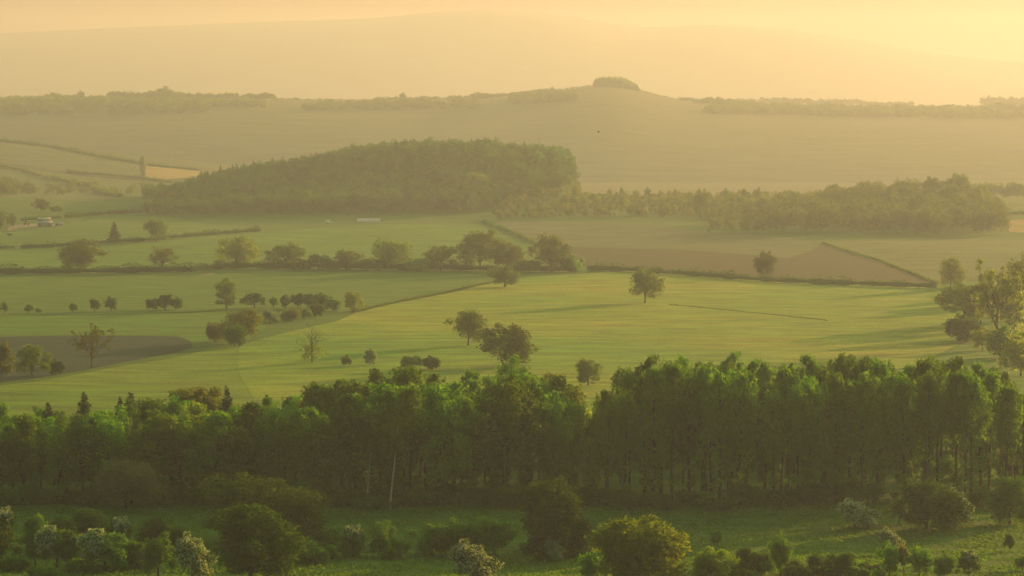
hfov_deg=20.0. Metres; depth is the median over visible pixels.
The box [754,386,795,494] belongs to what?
poplar tree
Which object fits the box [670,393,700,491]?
poplar tree
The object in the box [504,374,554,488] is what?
wood tree
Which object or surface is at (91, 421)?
wood tree
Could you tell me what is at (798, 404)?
poplar tree
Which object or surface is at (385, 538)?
hawthorn bush
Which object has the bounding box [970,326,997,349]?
bush
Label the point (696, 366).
poplar tree
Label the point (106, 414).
wood tree
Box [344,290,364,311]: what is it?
field maple
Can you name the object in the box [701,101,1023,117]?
woodland
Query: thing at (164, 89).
ridge tree
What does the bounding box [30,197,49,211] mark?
oak tree
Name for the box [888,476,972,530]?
bush
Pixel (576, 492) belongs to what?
shrub
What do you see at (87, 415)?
wood tree
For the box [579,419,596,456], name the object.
wood tree
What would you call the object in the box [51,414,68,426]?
wood tree
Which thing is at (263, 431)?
wood tree
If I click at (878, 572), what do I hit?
bramble bush
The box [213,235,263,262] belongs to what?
oak tree
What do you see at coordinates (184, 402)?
wood tree
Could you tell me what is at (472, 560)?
hawthorn bush
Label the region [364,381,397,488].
wood tree
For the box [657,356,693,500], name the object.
poplar tree
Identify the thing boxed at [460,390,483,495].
wood tree
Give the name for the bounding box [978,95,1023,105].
grove
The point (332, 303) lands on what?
bush
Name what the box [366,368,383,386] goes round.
wood tree
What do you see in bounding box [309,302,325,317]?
bush
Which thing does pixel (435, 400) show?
wood tree
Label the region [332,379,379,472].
wood tree
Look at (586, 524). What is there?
hawthorn bush
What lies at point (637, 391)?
poplar tree
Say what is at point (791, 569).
bramble bush
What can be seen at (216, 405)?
wood tree
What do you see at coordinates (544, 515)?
domed tree
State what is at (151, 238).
hedgerow
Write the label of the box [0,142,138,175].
ploughed slope
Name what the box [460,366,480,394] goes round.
wood tree
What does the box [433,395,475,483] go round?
wood tree
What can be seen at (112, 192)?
hedgerow
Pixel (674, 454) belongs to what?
poplar tree
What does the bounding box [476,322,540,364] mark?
oak tree
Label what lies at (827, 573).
bramble bush
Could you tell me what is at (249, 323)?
oak tree
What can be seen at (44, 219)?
farm shed
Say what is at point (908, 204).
woodland
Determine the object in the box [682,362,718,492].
poplar tree
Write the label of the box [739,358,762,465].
poplar tree
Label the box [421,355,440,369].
bush
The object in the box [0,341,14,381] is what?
ash tree
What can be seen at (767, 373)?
poplar tree
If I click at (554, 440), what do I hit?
wood tree
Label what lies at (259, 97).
ridge tree
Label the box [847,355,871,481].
poplar tree
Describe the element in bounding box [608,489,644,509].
shrub
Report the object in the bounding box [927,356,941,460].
poplar tree
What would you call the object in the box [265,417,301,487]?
wood tree
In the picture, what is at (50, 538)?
hawthorn tree
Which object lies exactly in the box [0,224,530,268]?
green field
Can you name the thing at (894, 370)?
poplar tree
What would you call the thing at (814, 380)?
poplar tree
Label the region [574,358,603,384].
oak tree
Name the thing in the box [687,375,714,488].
poplar tree
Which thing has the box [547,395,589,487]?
wood tree
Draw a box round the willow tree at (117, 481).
[91,457,166,508]
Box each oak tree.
[0,209,9,229]
[5,213,17,225]
[13,344,53,376]
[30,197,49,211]
[56,238,109,268]
[140,199,151,214]
[143,217,169,241]
[146,247,180,266]
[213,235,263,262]
[216,308,263,340]
[262,241,307,268]
[332,249,364,269]
[371,237,413,269]
[419,245,469,269]
[444,309,490,344]
[456,228,507,265]
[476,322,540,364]
[484,265,520,286]
[490,241,525,270]
[526,232,573,271]
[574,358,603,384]
[628,268,665,302]
[691,188,710,209]
[753,250,778,276]
[938,256,968,287]
[997,254,1023,313]
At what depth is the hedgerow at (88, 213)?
2064.26 m
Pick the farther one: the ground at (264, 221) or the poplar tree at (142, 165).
the poplar tree at (142, 165)
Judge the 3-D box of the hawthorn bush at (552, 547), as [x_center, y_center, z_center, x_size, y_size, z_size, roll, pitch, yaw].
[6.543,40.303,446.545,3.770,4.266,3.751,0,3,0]
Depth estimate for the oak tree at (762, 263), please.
1388.81 m
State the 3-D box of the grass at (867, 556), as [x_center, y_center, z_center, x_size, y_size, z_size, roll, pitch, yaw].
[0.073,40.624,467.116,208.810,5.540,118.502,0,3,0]
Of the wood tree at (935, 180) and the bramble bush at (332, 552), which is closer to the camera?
the bramble bush at (332, 552)
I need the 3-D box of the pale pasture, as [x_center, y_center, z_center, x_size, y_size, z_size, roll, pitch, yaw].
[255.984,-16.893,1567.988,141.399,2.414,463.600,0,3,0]
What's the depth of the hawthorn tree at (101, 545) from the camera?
428.47 m
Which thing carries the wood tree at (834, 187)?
on the ground at (264, 221)
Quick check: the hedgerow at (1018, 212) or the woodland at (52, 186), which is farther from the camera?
the woodland at (52, 186)
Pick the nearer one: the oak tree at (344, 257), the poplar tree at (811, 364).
the poplar tree at (811, 364)
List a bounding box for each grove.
[592,76,640,90]
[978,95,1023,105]
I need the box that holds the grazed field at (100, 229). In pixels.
[0,214,259,245]
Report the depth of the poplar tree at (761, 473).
542.79 m
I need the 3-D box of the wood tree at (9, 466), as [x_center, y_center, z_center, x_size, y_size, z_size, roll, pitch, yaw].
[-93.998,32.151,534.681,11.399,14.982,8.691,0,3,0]
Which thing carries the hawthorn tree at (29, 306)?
on the green field at (131, 294)
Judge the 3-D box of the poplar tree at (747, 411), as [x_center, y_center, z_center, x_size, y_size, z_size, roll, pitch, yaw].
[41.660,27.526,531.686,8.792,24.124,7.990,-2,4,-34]
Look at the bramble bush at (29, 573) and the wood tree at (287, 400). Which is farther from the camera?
the wood tree at (287, 400)
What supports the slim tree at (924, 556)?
on the ground at (264, 221)
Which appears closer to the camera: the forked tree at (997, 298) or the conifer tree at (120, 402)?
the conifer tree at (120, 402)
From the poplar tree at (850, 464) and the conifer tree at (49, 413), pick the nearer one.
the poplar tree at (850, 464)
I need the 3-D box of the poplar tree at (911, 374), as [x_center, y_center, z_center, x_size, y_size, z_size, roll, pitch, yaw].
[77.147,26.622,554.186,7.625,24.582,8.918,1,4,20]
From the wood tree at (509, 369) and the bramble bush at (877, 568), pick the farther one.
the wood tree at (509, 369)
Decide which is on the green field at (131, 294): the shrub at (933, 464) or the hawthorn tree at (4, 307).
the hawthorn tree at (4, 307)
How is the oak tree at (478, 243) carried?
on the ground at (264, 221)
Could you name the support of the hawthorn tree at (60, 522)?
on the ground at (264, 221)
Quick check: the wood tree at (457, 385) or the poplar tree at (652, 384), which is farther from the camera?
the wood tree at (457, 385)
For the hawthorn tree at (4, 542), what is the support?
on the ground at (264, 221)
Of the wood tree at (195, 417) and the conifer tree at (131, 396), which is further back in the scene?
the conifer tree at (131, 396)
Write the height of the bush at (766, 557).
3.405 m
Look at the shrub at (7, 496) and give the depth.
524.52 m
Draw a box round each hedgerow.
[0,138,141,163]
[0,164,49,178]
[0,244,14,248]
[0,257,575,274]
[20,215,60,220]
[20,225,260,247]
[48,173,123,196]
[64,207,152,217]
[66,169,172,182]
[147,162,199,170]
[482,219,535,243]
[587,262,936,287]
[1009,209,1023,214]
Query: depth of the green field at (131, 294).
1293.92 m
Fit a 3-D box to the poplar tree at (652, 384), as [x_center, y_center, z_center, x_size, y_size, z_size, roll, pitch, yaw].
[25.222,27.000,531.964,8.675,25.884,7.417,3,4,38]
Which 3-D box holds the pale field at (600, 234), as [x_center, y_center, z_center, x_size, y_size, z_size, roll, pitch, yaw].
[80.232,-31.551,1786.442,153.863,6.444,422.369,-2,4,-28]
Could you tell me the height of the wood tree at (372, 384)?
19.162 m
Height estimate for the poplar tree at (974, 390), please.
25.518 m
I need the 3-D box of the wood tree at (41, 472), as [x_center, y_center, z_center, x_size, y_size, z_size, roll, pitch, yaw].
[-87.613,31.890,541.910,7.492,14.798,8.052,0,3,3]
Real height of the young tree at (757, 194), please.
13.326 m
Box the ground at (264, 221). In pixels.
[0,157,1023,575]
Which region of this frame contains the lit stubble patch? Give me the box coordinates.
[1007,219,1023,232]
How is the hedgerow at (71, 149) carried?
on the hillside
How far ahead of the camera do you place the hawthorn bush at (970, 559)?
420.76 m
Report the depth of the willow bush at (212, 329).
974.35 m
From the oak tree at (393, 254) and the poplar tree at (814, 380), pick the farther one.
the oak tree at (393, 254)
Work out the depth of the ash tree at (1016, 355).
829.90 m
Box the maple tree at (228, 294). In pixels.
[214,277,236,308]
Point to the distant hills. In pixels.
(443, 54)
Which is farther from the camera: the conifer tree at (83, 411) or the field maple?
the field maple
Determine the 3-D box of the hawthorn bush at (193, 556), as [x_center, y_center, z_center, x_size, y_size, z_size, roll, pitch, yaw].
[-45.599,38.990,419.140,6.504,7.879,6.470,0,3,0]
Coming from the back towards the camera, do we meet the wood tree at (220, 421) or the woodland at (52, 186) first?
the woodland at (52, 186)
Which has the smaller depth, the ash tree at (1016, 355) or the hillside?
the ash tree at (1016, 355)
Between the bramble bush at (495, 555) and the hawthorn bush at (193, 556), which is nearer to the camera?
the hawthorn bush at (193, 556)
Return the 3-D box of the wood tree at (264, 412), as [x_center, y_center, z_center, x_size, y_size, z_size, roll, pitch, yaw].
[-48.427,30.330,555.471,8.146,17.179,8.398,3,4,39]
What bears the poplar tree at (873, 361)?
on the ground at (264, 221)
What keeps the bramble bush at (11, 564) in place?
on the ground at (264, 221)
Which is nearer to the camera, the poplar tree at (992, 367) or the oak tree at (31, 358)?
the poplar tree at (992, 367)
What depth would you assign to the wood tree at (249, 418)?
539.02 m
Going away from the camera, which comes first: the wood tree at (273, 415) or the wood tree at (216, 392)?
the wood tree at (273, 415)
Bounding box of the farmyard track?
[7,224,53,230]
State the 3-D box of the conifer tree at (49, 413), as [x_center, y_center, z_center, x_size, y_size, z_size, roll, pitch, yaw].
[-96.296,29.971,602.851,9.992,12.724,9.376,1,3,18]
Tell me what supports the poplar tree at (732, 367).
on the ground at (264, 221)
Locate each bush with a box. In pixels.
[0,557,30,571]
[26,569,37,575]
[48,358,65,374]
[50,206,62,211]
[63,558,85,571]
[145,298,157,309]
[171,296,182,309]
[174,531,219,575]
[205,321,224,341]
[220,322,247,346]
[263,309,279,322]
[279,308,301,321]
[289,258,313,269]
[292,541,336,563]
[299,307,312,318]
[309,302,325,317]
[313,542,338,548]
[317,259,340,269]
[322,540,336,549]
[324,296,341,310]
[324,546,337,558]
[337,524,367,556]
[338,543,365,555]
[340,354,351,364]
[351,257,385,269]
[367,519,397,551]
[390,540,412,552]
[399,355,422,367]
[404,258,430,270]
[408,523,449,555]
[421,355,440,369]
[428,517,483,554]
[448,538,503,575]
[475,516,521,553]
[475,541,488,551]
[487,553,500,558]
[514,259,540,271]
[542,536,566,561]
[559,255,584,271]
[560,549,585,557]
[561,515,596,551]
[572,546,591,551]
[578,551,611,575]
[709,529,724,544]
[724,564,742,572]
[725,569,750,575]
[731,547,758,567]
[741,560,763,573]
[753,552,775,572]
[759,560,775,574]
[779,565,811,575]
[783,558,802,567]
[806,566,820,574]
[824,564,838,575]
[836,497,881,527]
[843,566,860,575]
[857,561,872,568]
[858,567,872,575]
[868,563,895,572]
[869,568,888,575]
[878,526,905,549]
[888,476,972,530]
[932,553,956,575]
[936,289,958,306]
[943,313,984,341]
[954,549,981,575]
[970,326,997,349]
[981,476,1023,523]
[984,325,1023,357]
[1002,533,1015,549]
[1014,556,1023,570]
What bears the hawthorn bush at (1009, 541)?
on the ground at (264, 221)
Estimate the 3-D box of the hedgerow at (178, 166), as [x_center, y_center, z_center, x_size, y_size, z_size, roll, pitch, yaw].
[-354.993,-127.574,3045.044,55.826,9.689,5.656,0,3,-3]
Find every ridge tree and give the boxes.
[77,90,84,96]
[154,86,173,97]
[253,92,274,99]
[469,92,491,98]
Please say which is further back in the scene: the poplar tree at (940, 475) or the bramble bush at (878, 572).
the poplar tree at (940, 475)
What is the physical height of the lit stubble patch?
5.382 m
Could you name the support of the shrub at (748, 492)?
on the ground at (264, 221)
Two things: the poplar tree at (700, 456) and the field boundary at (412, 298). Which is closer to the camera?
the poplar tree at (700, 456)
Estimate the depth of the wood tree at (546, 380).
570.37 m
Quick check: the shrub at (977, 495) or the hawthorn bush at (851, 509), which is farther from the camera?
the shrub at (977, 495)
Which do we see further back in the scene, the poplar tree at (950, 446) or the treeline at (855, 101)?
the treeline at (855, 101)
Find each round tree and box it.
[206,502,311,575]
[584,514,690,575]
[690,545,740,575]
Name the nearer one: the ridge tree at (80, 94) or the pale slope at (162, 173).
the pale slope at (162, 173)
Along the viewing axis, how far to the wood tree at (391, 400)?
535.39 m
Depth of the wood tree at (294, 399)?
560.59 m
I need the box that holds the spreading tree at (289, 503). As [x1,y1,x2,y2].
[184,469,334,541]
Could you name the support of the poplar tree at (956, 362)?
on the ground at (264, 221)
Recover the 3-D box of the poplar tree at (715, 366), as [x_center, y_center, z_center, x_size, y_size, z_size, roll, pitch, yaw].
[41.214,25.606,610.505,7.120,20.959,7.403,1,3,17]
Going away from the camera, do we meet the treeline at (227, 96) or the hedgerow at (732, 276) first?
the hedgerow at (732, 276)
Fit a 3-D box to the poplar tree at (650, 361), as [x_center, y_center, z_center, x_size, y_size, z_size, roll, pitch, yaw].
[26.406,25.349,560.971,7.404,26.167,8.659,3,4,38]
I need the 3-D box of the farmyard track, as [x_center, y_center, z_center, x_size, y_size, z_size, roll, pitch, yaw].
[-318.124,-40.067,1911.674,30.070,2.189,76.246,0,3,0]
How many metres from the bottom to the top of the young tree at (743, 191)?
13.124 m
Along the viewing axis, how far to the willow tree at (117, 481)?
516.40 m
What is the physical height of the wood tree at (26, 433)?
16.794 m
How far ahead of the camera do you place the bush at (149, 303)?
1149.37 m
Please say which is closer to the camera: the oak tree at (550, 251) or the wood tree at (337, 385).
the wood tree at (337, 385)
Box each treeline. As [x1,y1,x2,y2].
[0,85,678,100]
[678,97,1023,111]
[692,97,978,105]
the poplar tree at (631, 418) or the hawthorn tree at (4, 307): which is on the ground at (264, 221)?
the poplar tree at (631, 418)
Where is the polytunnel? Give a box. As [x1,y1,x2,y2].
[357,219,380,221]
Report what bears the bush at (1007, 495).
on the ground at (264, 221)
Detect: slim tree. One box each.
[766,531,793,575]
[873,540,900,575]
[902,544,933,575]
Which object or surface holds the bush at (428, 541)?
on the ground at (264, 221)
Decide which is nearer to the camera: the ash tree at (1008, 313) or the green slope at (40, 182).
the ash tree at (1008, 313)
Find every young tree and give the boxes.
[619,188,624,195]
[723,188,729,197]
[740,188,747,197]
[752,187,759,198]
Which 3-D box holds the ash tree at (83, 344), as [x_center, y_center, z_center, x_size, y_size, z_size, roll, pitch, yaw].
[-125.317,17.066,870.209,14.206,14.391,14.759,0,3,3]
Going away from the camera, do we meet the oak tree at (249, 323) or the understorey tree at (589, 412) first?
the understorey tree at (589, 412)
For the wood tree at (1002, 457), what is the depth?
561.64 m
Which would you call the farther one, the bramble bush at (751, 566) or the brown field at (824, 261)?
the brown field at (824, 261)
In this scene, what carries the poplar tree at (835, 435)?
on the ground at (264, 221)
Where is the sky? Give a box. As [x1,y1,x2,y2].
[0,0,1023,61]
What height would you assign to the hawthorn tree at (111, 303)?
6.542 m
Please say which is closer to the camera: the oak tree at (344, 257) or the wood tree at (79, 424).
the wood tree at (79, 424)
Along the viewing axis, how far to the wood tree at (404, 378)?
559.45 m
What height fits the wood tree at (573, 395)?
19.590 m
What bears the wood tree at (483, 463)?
on the ground at (264, 221)
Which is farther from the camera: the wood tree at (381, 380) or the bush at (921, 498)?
the wood tree at (381, 380)
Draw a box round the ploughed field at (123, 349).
[0,336,192,381]
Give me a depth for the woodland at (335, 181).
2172.70 m
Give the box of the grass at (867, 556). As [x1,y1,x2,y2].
[0,503,1023,575]
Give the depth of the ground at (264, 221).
579.18 m
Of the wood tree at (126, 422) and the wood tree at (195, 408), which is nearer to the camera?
the wood tree at (126, 422)
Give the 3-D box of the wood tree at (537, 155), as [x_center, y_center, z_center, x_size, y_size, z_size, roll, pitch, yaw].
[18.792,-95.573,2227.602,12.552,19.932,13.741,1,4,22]
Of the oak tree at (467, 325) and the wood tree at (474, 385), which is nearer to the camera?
the wood tree at (474, 385)
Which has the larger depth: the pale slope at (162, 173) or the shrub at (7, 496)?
the pale slope at (162, 173)
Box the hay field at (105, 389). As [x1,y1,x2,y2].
[0,346,282,421]
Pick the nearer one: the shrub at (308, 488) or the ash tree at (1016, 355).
the shrub at (308, 488)
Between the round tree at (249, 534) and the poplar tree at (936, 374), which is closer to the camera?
the round tree at (249, 534)
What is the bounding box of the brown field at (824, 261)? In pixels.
[540,244,930,282]
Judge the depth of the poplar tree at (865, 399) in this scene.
525.59 m
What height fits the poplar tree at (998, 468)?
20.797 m
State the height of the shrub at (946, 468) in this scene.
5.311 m
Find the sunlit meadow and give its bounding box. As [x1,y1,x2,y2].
[237,272,966,422]
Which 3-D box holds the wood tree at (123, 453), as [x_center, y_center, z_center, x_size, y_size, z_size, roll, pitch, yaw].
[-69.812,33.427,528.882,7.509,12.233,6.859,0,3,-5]
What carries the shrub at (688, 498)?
on the ground at (264, 221)
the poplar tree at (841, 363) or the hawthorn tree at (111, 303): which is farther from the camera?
the hawthorn tree at (111, 303)
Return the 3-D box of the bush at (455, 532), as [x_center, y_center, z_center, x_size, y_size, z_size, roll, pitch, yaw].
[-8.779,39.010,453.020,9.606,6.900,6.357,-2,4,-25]
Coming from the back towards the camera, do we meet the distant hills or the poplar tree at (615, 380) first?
the distant hills
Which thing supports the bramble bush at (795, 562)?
on the ground at (264, 221)
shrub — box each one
[0,486,18,506]
[291,481,332,503]
[309,479,339,505]
[522,476,560,490]
[550,485,583,500]
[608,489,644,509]
[638,492,669,504]
[652,497,679,509]
[673,488,702,506]
[700,495,745,509]
[718,481,762,503]
[835,482,868,502]
[905,455,946,479]
[938,455,964,478]
[964,485,990,505]
[991,458,1022,478]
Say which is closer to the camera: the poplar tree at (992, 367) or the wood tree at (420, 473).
the wood tree at (420, 473)
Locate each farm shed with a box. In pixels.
[37,217,50,220]
[37,221,52,226]
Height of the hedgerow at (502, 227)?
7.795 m
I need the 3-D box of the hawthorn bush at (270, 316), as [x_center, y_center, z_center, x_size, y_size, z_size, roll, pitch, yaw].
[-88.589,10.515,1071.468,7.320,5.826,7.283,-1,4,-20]
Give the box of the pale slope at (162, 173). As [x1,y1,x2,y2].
[146,166,199,178]
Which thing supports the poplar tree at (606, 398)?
on the ground at (264, 221)
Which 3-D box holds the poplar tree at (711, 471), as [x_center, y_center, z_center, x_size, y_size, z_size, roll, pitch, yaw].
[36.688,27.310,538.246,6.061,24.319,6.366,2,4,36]
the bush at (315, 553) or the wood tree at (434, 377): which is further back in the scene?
the wood tree at (434, 377)
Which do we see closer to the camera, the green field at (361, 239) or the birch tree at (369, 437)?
the birch tree at (369, 437)
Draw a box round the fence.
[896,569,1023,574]
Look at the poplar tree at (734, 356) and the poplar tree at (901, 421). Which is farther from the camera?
the poplar tree at (734, 356)
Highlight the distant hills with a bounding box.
[0,10,1023,106]
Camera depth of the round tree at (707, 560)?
410.94 m
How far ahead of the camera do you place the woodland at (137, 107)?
4232.46 m
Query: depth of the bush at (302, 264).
1448.06 m
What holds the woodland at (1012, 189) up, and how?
on the ground at (264, 221)
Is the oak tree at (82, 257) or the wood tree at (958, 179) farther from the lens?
the wood tree at (958, 179)
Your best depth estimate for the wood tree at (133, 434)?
538.95 m
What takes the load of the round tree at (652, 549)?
on the ground at (264, 221)
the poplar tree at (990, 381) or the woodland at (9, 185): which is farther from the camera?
the woodland at (9, 185)
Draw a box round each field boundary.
[353,276,511,312]
[669,304,827,320]
[821,241,938,283]
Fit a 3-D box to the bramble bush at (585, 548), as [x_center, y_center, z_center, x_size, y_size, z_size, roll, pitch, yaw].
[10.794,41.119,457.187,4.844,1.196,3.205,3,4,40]
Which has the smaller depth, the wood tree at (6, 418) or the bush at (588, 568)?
the bush at (588, 568)
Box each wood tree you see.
[0,402,8,422]
[0,412,39,501]
[0,414,19,430]
[0,422,25,486]
[0,437,30,488]
[18,414,40,482]
[29,419,54,488]
[30,405,47,419]
[40,416,66,484]
[40,426,80,501]
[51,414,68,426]
[54,410,70,422]
[54,421,73,490]
[61,414,113,489]
[76,416,103,487]
[77,412,132,501]
[85,410,104,422]
[86,409,120,458]
[102,405,128,458]
[108,417,133,461]
[110,438,147,503]
[120,399,140,423]
[125,419,160,492]
[129,397,169,430]
[130,408,182,488]
[136,400,194,483]
[149,413,203,501]
[151,394,193,419]
[166,386,216,410]
[171,414,214,487]
[178,407,191,479]
[181,399,207,419]
[183,408,239,488]
[190,413,210,424]
[197,385,227,411]
[203,422,254,482]
[207,401,238,412]
[218,401,264,482]
[227,404,243,425]
[244,404,269,479]
[250,416,287,485]
[261,396,275,427]
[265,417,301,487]
[266,406,292,479]
[281,395,292,414]
[282,395,308,480]
[282,396,296,475]
[283,409,307,487]
[294,381,342,480]
[295,406,329,486]
[309,393,366,486]
[324,378,352,484]
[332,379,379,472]
[343,392,378,491]
[362,382,375,474]
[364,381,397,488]
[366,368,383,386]
[368,386,412,486]
[377,376,394,384]
[388,366,424,484]
[390,378,428,491]
[396,385,418,489]
[401,362,418,382]
[405,379,441,489]
[414,412,427,477]
[417,382,474,505]
[423,372,446,390]
[423,406,454,481]
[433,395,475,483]
[445,380,470,484]
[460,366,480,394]
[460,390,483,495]
[461,172,489,184]
[462,373,545,489]
[462,377,482,470]
[465,397,503,487]
[476,374,501,488]
[490,382,512,485]
[493,354,538,380]
[494,373,518,383]
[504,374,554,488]
[512,375,553,486]
[514,372,525,475]
[529,151,545,167]
[535,377,550,479]
[535,378,567,479]
[536,375,573,481]
[538,371,587,417]
[538,401,574,480]
[539,389,579,480]
[543,146,560,161]
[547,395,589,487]
[553,146,569,161]
[564,148,573,163]
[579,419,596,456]
[783,189,794,197]
[828,183,841,198]
[856,180,874,192]
[920,176,941,195]
[943,172,973,189]
[992,391,1023,476]
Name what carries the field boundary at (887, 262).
on the ground at (264, 221)
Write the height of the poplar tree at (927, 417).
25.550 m
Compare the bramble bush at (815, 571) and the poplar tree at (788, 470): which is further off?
the poplar tree at (788, 470)
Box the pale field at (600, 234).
[494,221,816,256]
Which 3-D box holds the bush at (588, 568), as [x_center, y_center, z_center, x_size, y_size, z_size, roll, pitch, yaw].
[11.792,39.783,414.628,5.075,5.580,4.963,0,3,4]
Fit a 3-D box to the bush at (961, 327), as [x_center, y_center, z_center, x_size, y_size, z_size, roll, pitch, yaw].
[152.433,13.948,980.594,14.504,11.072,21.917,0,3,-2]
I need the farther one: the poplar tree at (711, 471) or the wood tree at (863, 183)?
the wood tree at (863, 183)
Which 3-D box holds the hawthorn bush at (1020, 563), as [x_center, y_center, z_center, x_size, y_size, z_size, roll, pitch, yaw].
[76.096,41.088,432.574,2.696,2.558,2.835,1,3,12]
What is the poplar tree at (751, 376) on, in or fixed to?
on the ground at (264, 221)
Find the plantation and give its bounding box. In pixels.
[490,176,769,218]
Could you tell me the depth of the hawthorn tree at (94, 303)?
1139.67 m
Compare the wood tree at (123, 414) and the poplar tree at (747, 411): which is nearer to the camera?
the poplar tree at (747, 411)
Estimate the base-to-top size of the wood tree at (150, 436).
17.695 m
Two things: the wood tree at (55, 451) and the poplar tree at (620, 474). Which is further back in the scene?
the poplar tree at (620, 474)
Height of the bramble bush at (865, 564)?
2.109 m
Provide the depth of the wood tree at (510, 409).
526.32 m
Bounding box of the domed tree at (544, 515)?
[519,476,590,558]
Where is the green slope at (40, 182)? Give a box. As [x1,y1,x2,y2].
[0,169,170,200]
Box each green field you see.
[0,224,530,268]
[0,272,495,314]
[0,313,266,341]
[896,280,1023,393]
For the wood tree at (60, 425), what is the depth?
547.00 m
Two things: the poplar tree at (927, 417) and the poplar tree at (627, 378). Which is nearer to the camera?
the poplar tree at (927, 417)
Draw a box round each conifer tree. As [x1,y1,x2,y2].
[42,402,56,421]
[72,392,93,419]
[105,222,120,239]
[112,396,123,419]
[118,392,138,417]
[217,385,233,413]
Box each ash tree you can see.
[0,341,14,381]
[67,322,116,367]
[295,322,334,361]
[930,283,976,318]
[955,281,999,323]
[994,277,1023,333]
[997,331,1023,375]
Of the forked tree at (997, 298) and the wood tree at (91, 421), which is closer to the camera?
the wood tree at (91, 421)
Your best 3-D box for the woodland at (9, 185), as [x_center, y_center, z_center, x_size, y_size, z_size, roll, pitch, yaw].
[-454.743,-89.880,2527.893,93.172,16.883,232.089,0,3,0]
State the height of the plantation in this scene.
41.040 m
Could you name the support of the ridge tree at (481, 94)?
on the hillside
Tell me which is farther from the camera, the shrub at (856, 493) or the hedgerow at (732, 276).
the hedgerow at (732, 276)
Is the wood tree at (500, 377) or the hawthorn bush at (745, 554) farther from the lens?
the wood tree at (500, 377)
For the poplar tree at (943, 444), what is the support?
on the ground at (264, 221)
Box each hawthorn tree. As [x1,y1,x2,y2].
[0,301,7,312]
[0,506,16,533]
[0,525,22,558]
[19,512,47,564]
[24,304,34,312]
[34,525,75,568]
[41,516,76,534]
[58,530,84,561]
[68,303,77,311]
[70,506,110,534]
[75,528,128,571]
[89,298,100,310]
[103,296,117,310]
[105,515,133,543]
[123,540,144,568]
[133,516,169,545]
[140,531,180,575]
[156,294,174,309]
[167,524,191,554]
[239,291,266,307]
[269,296,279,306]
[279,293,290,308]
[290,293,304,307]
[303,293,313,306]
[307,253,332,269]
[312,292,328,304]
[363,348,376,364]
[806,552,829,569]
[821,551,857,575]
[898,543,908,575]
[950,487,973,524]
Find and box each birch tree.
[355,405,389,493]
[377,414,415,507]
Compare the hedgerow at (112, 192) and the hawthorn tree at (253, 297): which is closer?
the hawthorn tree at (253, 297)
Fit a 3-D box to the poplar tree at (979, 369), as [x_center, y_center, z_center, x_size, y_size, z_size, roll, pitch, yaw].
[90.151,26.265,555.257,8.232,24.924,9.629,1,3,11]
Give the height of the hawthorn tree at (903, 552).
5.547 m
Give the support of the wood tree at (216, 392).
on the ground at (264, 221)
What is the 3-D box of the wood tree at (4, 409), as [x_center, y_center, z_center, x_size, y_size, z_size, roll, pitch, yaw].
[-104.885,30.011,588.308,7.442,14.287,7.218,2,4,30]
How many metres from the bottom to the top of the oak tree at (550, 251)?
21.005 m
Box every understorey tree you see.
[581,405,592,426]
[590,391,614,409]
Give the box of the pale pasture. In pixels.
[830,238,1023,282]
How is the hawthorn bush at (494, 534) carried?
on the ground at (264, 221)
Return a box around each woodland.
[0,90,583,114]
[0,174,38,195]
[44,178,150,194]
[141,136,580,214]
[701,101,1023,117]
[704,177,1012,234]
[978,182,1023,197]
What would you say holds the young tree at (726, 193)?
on the ground at (264, 221)
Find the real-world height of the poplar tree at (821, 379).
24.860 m
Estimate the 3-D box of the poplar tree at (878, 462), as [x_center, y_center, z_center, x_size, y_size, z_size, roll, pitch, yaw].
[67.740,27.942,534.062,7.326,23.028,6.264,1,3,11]
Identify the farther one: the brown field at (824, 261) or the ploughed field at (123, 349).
the brown field at (824, 261)
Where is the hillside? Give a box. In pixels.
[0,87,1023,195]
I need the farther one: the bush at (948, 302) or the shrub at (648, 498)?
the bush at (948, 302)
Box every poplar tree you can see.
[139,156,145,175]
[590,389,614,487]
[593,402,625,504]
[610,364,628,400]
[612,390,643,491]
[612,392,631,490]
[613,367,639,485]
[628,365,676,503]
[628,371,652,492]
[633,354,661,484]
[649,386,676,492]
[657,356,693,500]
[669,366,686,461]
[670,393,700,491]
[674,354,694,378]
[677,363,693,482]
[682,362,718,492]
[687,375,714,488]
[692,360,712,467]
[695,374,716,492]
[698,370,744,497]
[707,360,719,448]
[711,368,744,483]
[719,351,745,443]
[719,359,744,487]
[720,373,765,487]
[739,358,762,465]
[740,366,759,483]
[750,383,778,491]
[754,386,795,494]
[756,361,776,390]
[760,431,781,487]
[768,363,800,489]
[768,363,804,488]
[779,383,818,488]
[786,380,825,484]
[792,374,831,482]
[794,354,827,472]
[809,369,855,503]
[811,363,835,480]
[826,351,857,475]
[838,370,884,501]
[838,380,864,483]
[839,354,856,467]
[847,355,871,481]
[860,357,899,488]
[864,358,894,475]
[864,378,899,500]
[881,372,922,495]
[890,364,900,450]
[890,374,924,488]
[892,362,912,455]
[899,365,927,481]
[908,354,936,471]
[910,368,947,480]
[911,354,946,481]
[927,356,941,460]
[930,360,948,457]
[930,378,951,482]
[937,364,973,491]
[939,355,974,486]
[947,360,963,457]
[948,414,981,492]
[952,368,994,504]
[963,361,998,487]
[978,367,1004,490]
[988,379,1023,477]
[989,366,1001,448]
[992,379,1010,474]
[998,370,1019,396]
[1008,405,1023,481]
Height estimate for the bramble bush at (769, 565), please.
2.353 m
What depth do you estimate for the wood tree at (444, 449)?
538.53 m
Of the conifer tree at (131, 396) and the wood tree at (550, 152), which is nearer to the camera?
the conifer tree at (131, 396)
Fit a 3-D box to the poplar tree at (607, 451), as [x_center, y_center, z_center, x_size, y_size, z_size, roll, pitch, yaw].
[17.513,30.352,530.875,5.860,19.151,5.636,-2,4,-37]
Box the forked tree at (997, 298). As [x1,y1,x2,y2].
[969,258,1023,328]
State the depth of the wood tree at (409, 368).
591.01 m

